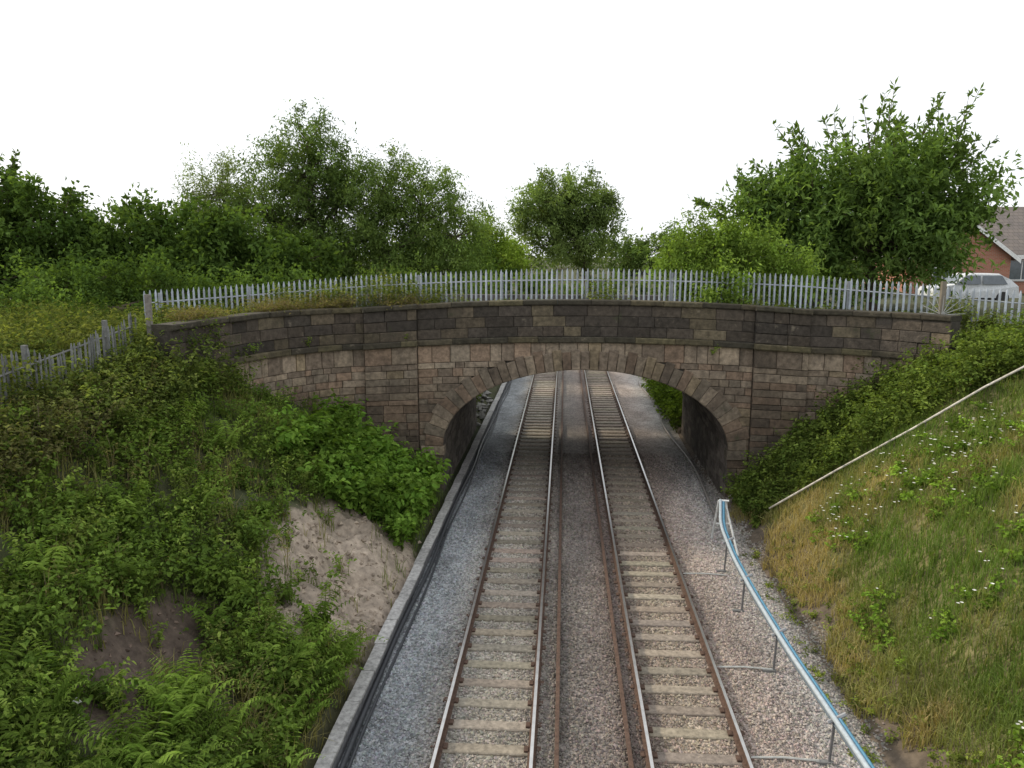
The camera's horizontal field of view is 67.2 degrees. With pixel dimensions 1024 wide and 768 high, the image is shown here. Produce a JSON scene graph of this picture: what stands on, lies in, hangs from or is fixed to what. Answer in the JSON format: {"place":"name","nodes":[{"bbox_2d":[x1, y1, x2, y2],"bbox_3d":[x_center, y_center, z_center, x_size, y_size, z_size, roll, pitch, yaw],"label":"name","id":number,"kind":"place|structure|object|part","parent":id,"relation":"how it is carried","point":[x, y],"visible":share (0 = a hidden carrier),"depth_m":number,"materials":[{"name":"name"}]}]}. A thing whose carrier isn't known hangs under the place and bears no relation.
{"place":"outdoors","nodes":[
{"label":"outdoors","id":0,"kind":"place"},
{"bbox_2d":[0,347,448,767],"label":"bank grass","id":1,"kind":"structure","parent":0,"point":[104,599],"depth_m":13.91,"materials":[{"name":"green plant"}]},
{"bbox_2d":[0,258,1023,767],"bbox_3d":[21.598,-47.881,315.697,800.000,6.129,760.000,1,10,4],"label":"ground","id":2,"kind":"structure","parent":0,"point":[892,756],"depth_m":15.59,"materials":[{"name":"soil"}]},
{"bbox_2d":[0,149,144,307],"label":"sycamore tree","id":3,"kind":"object","parent":2,"relation":"on","point":[42,235],"visible":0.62,"depth_m":32.62,"materials":[{"name":"green plant"}]},
{"bbox_2d":[0,294,153,406],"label":"weathered palisade fence","id":4,"kind":"object","parent":2,"relation":"on","point":[105,338],"visible":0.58,"depth_m":16.48,"materials":[{"name":"grey wood"}]},
{"bbox_2d":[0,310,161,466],"bbox_3d":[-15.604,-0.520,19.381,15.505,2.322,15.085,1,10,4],"label":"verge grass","id":5,"kind":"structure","parent":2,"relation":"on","point":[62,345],"depth_m":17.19,"materials":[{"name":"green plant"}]},
{"bbox_2d":[0,356,173,494],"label":"dry bramble","id":6,"kind":"object","parent":2,"relation":"on","point":[11,464],"visible":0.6,"depth_m":14.30,"materials":[{"name":"green plant"}]},
{"bbox_2d":[0,294,260,435],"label":"verge weeds","id":7,"kind":"object","parent":2,"relation":"on","point":[66,321],"visible":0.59,"depth_m":17.96,"materials":[{"name":"green plant"}]},
{"bbox_2d":[2,308,266,441],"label":"bramble undergrowth","id":8,"kind":"object","parent":2,"relation":"on","point":[179,381],"visible":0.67,"depth_m":17.47,"materials":[{"name":"green plant"}]},
{"bbox_2d":[0,239,321,325],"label":"hawthorn tree","id":9,"kind":"object","parent":2,"relation":"on","point":[157,277],"visible":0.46,"depth_m":27.57,"materials":[{"name":"green plant"}]},
{"bbox_2d":[0,411,343,758],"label":"dry weeds","id":10,"kind":"object","parent":2,"relation":"on","point":[162,586],"visible":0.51,"depth_m":12.96,"materials":[{"name":"green plant"}]},
{"bbox_2d":[0,393,387,767],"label":"fern undergrowth","id":11,"kind":"object","parent":2,"relation":"on","point":[174,704],"visible":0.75,"depth_m":11.18,"materials":[{"name":"green plant"}]},
{"bbox_2d":[55,182,354,312],"bbox_3d":[-13.277,-5.264,33.352,12.709,7.004,7.256,1,10,4],"label":"sycamore tree","id":12,"kind":"object","parent":2,"relation":"on","point":[222,240],"visible":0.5,"depth_m":32.34,"materials":[{"name":"green plant"}]},
{"bbox_2d":[7,485,421,756],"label":"earth clods","id":13,"kind":"object","parent":2,"relation":"on","point":[346,591],"visible":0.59,"depth_m":16.64,"materials":[{"name":"soil"}]},
{"bbox_2d":[0,334,437,767],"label":"bramble undergrowth","id":14,"kind":"object","parent":2,"relation":"on","point":[249,526],"visible":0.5,"depth_m":13.41,"materials":[{"name":"green plant"}]},
{"bbox_2d":[0,310,439,767],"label":"nettle undergrowth","id":15,"kind":"object","parent":2,"relation":"on","point":[40,761],"visible":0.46,"depth_m":13.39,"materials":[{"name":"green plant"}]},
{"bbox_2d":[163,142,289,237],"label":"birch tree","id":16,"kind":"object","parent":2,"relation":"on","point":[225,171],"visible":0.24,"depth_m":45.18,"materials":[{"name":"green plant"}]},
{"bbox_2d":[212,97,396,291],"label":"willow tree","id":17,"kind":"object","parent":2,"relation":"on","point":[297,184],"visible":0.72,"depth_m":43.45,"materials":[{"name":"green plant"}]},
{"bbox_2d":[268,388,452,550],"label":"sycamore saplings","id":18,"kind":"object","parent":2,"relation":"on","point":[355,487],"visible":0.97,"depth_m":20.88,"materials":[{"name":"green plant"}]},
{"bbox_2d":[321,138,498,293],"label":"willow tree","id":19,"kind":"object","parent":2,"relation":"on","point":[428,238],"visible":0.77,"depth_m":44.14,"materials":[{"name":"green plant"}]},
{"bbox_2d":[314,380,511,767],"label":"cable trough","id":20,"kind":"object","parent":2,"relation":"on","point":[352,715],"visible":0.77,"depth_m":16.05,"materials":[{"name":"concrete"}]},
{"bbox_2d":[12,235,901,295],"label":"hedge","id":21,"kind":"object","parent":2,"relation":"on","point":[488,266],"visible":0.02,"depth_m":52.20,"materials":[{"name":"green plant"}]},
{"bbox_2d":[97,202,858,287],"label":"distant trees","id":22,"kind":"object","parent":2,"relation":"on","point":[601,260],"visible":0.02,"depth_m":130.56,"materials":[{"name":"green plant"}]},
{"bbox_2d":[476,390,493,425],"bbox_3d":[-1.884,0.818,38.448,1.663,1.361,7.107,1,10,4],"label":"rubble heap","id":23,"kind":"object","parent":2,"relation":"on","point":[480,406],"visible":0.24,"depth_m":38.55,"materials":[{"name":"stone"}]},
{"bbox_2d":[460,201,527,289],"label":"ash tree","id":24,"kind":"object","parent":2,"relation":"on","point":[501,247],"visible":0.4,"depth_m":56.60,"materials":[{"name":"green plant"}]},
{"bbox_2d":[504,235,534,282],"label":"shrub","id":25,"kind":"object","parent":2,"relation":"on","point":[522,248],"visible":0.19,"depth_m":68.46,"materials":[{"name":"green plant"}]},
{"bbox_2d":[151,294,961,498],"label":"stone arch bridge","id":26,"kind":"structure","parent":2,"relation":"on","point":[754,378],"depth_m":24.24,"materials":[{"name":"stone"}]},
{"bbox_2d":[152,290,460,321],"bbox_3d":[-6.102,-2.423,23.557,9.881,0.759,4.628,-8,13,-41],"label":"dead bramble tangle","id":27,"kind":"object","parent":26,"relation":"on","point":[270,307],"visible":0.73,"depth_m":23.47,"materials":[{"name":"green plant"}]},
{"bbox_2d":[248,333,719,353],"bbox_3d":[-0.677,-1.222,23.994,14.114,0.650,2.547,-2,10,-9],"label":"wall fern","id":28,"kind":"object","parent":26,"relation":"attached to","point":[308,343],"depth_m":23.79,"materials":[{"name":"green plant"}]},
{"bbox_2d":[142,269,1010,333],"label":"parapet weeds","id":29,"kind":"object","parent":26,"relation":"on","point":[963,313],"visible":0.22,"depth_m":24.68,"materials":[{"name":"green plant"}]},
{"bbox_2d":[503,159,632,290],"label":"ash tree","id":30,"kind":"object","parent":2,"relation":"on","point":[553,216],"visible":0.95,"depth_m":99.48,"materials":[{"name":"green plant"}]},
{"bbox_2d":[143,268,1023,328],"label":"palisade fence","id":31,"kind":"object","parent":2,"relation":"on","point":[847,296],"visible":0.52,"depth_m":24.66,"materials":[{"name":"metal"}]},
{"bbox_2d":[307,247,865,308],"bbox_3d":[2.794,-4.164,35.307,26.985,4.150,3.380,1,10,4],"label":"hedge","id":32,"kind":"object","parent":2,"relation":"on","point":[569,287],"visible":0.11,"depth_m":35.26,"materials":[{"name":"green plant"}]},
{"bbox_2d":[337,370,891,767],"bbox_3d":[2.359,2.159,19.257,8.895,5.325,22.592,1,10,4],"label":"ballast gravel","id":33,"kind":"structure","parent":2,"relation":"on","point":[777,743],"depth_m":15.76,"materials":[{"name":"grey gravel"}]},
{"bbox_2d":[429,371,557,767],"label":"railway track","id":34,"kind":"structure","parent":33,"relation":"on","point":[441,746],"depth_m":16.84,"materials":[{"name":"concrete"}]},
{"bbox_2d":[554,371,563,767],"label":"guard rail","id":35,"kind":"object","parent":33,"relation":"on","point":[556,750],"visible":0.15,"depth_m":16.21,"materials":[{"name":"metal"}]},
{"bbox_2d":[579,370,633,767],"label":"guard rail","id":36,"kind":"object","parent":33,"relation":"on","point":[627,734],"visible":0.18,"depth_m":16.20,"materials":[{"name":"metal"}]},
{"bbox_2d":[583,370,753,767],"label":"railway track","id":37,"kind":"structure","parent":33,"relation":"on","point":[736,734],"depth_m":16.71,"materials":[{"name":"concrete"}]},
{"bbox_2d":[638,382,732,542],"bbox_3d":[7.034,2.118,34.423,0.319,0.069,27.001,1,10,4],"label":"ground cable","id":38,"kind":"object","parent":33,"relation":"on","point":[701,482],"visible":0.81,"depth_m":29.17,"materials":[{"name":"paint"}]},
{"bbox_2d":[683,573,725,575],"bbox_3d":[4.753,4.698,19.065,1.052,0.058,0.056,1,10,4],"label":"tie bar","id":39,"kind":"object","parent":33,"relation":"on","point":[707,573],"visible":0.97,"depth_m":19.05,"materials":[{"name":"paint"}]},
{"bbox_2d":[717,666,772,669],"bbox_3d":[4.456,5.422,14.736,1.052,0.058,0.056,1,10,4],"label":"tie bar","id":40,"kind":"object","parent":33,"relation":"on","point":[751,667],"visible":1,"depth_m":14.73,"materials":[{"name":"paint"}]},
{"bbox_2d":[751,756,819,761],"bbox_3d":[4.274,5.867,12.079,1.052,0.058,0.056,1,10,4],"label":"tie bar","id":41,"kind":"object","parent":33,"relation":"on","point":[783,757],"visible":0.95,"depth_m":12.08,"materials":[{"name":"paint"}]},
{"bbox_2d":[638,376,682,432],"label":"trackside bushes","id":42,"kind":"object","parent":2,"relation":"on","point":[670,399],"visible":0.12,"depth_m":37.03,"materials":[{"name":"green plant"}]},
{"bbox_2d":[605,217,717,276],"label":"ash tree","id":43,"kind":"object","parent":2,"relation":"on","point":[633,257],"visible":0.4,"depth_m":93.09,"materials":[{"name":"green plant"}]},
{"bbox_2d":[635,195,832,307],"bbox_3d":[7.590,-3.804,26.072,6.040,5.228,4.453,-6,11,-32],"label":"hazel shrub","id":44,"kind":"object","parent":2,"relation":"on","point":[739,258],"visible":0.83,"depth_m":25.54,"materials":[{"name":"green plant"}]},
{"bbox_2d":[711,499,874,767],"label":"safety handrail","id":45,"kind":"object","parent":2,"relation":"on","point":[845,733],"visible":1,"depth_m":14.05,"materials":[{"name":"metal"}]},
{"bbox_2d":[691,76,1023,310],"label":"cherry tree","id":46,"kind":"object","parent":2,"relation":"on","point":[886,200],"visible":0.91,"depth_m":28.95,"materials":[{"name":"green plant"}]},
{"bbox_2d":[739,532,986,767],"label":"cess weeds","id":47,"kind":"object","parent":2,"relation":"on","point":[868,753],"visible":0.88,"depth_m":14.32,"materials":[{"name":"green plant"}]},
{"bbox_2d":[719,307,1023,528],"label":"ivy undergrowth","id":48,"kind":"object","parent":2,"relation":"on","point":[1001,345],"visible":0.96,"depth_m":21.09,"materials":[{"name":"green plant"}]},
{"bbox_2d":[729,322,1023,767],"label":"bank grass","id":49,"kind":"structure","parent":2,"relation":"on","point":[985,690],"depth_m":14.91,"materials":[{"name":"green plant"}]},
{"bbox_2d":[769,366,1023,508],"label":"slope pipe","id":50,"kind":"object","parent":2,"relation":"on","point":[914,427],"visible":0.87,"depth_m":19.34,"materials":[{"name":"grey metal"}]},
{"bbox_2d":[805,399,1023,767],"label":"bindweed undergrowth","id":51,"kind":"object","parent":2,"relation":"on","point":[896,467],"visible":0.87,"depth_m":15.98,"materials":[{"name":"green plant"}]},
{"bbox_2d":[820,402,1023,752],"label":"white bindweed flowers","id":52,"kind":"object","parent":51,"relation":"attached to","point":[921,489],"visible":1,"depth_m":17.12,"materials":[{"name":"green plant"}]},
{"bbox_2d":[860,228,1010,293],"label":"walls","id":53,"kind":"structure","parent":2,"relation":"on","point":[997,255],"depth_m":43.72,"materials":[{"name":"red brick"}]},
{"bbox_2d":[853,225,1016,260],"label":"roof","id":54,"kind":"structure","parent":53,"relation":"on","point":[1013,259],"depth_m":43.69,"materials":[{"name":"tile"}]},
{"bbox_2d":[932,225,1020,278],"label":"fascia and frames","id":55,"kind":"structure","parent":53,"relation":"attached to","point":[1008,251],"depth_m":43.19,"materials":[{"name":"paint"}]},
{"bbox_2d":[921,281,962,314],"bbox_3d":[12.400,-1.801,22.276,1.165,2.300,0.152,4,10,22],"label":"anti climb fan","id":56,"kind":"object","parent":2,"relation":"on","point":[941,309],"visible":0.55,"depth_m":22.13},
{"bbox_2d":[918,273,1018,300],"bbox_3d":[22.569,-4.747,38.154,4.050,1.470,1.740,1,10,4],"label":"parked car","id":57,"kind":"object","parent":2,"relation":"on","point":[991,282],"visible":0.41,"depth_m":37.32,"materials":[{"name":"paint"}]},
{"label":"windows","id":58,"kind":"part","parent":57,"relation":"part of","materials":[{"name":"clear glass"}]},
{"bbox_2d":[1013,259,1023,292],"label":"walls","id":59,"kind":"structure","parent":2,"relation":"on","point":[1020,284],"depth_m":46.68,"materials":[{"name":"red brick"}]},
{"bbox_2d":[980,207,1023,254],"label":"roof","id":60,"kind":"structure","parent":59,"relation":"on","point":[1013,235],"depth_m":48.01,"materials":[{"name":"tile"}]},
{"bbox_2d":[1011,255,1023,280],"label":"fascia and frames","id":61,"kind":"structure","parent":59,"relation":"attached to","point":[1021,257],"depth_m":46.50,"materials":[{"name":"paint"}]},
{"bbox_2d":[1009,261,1023,278],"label":"window glass","id":62,"kind":"object","parent":61,"relation":"attached to","point":[1015,269],"visible":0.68,"depth_m":46.50,"materials":[{"name":"grey glass"}]},
{"bbox_2d":[0,0,1023,257],"label":"sky","id":63,"kind":"structure","parent":0,"point":[666,98],"materials":[{"name":"white"}]}
]}

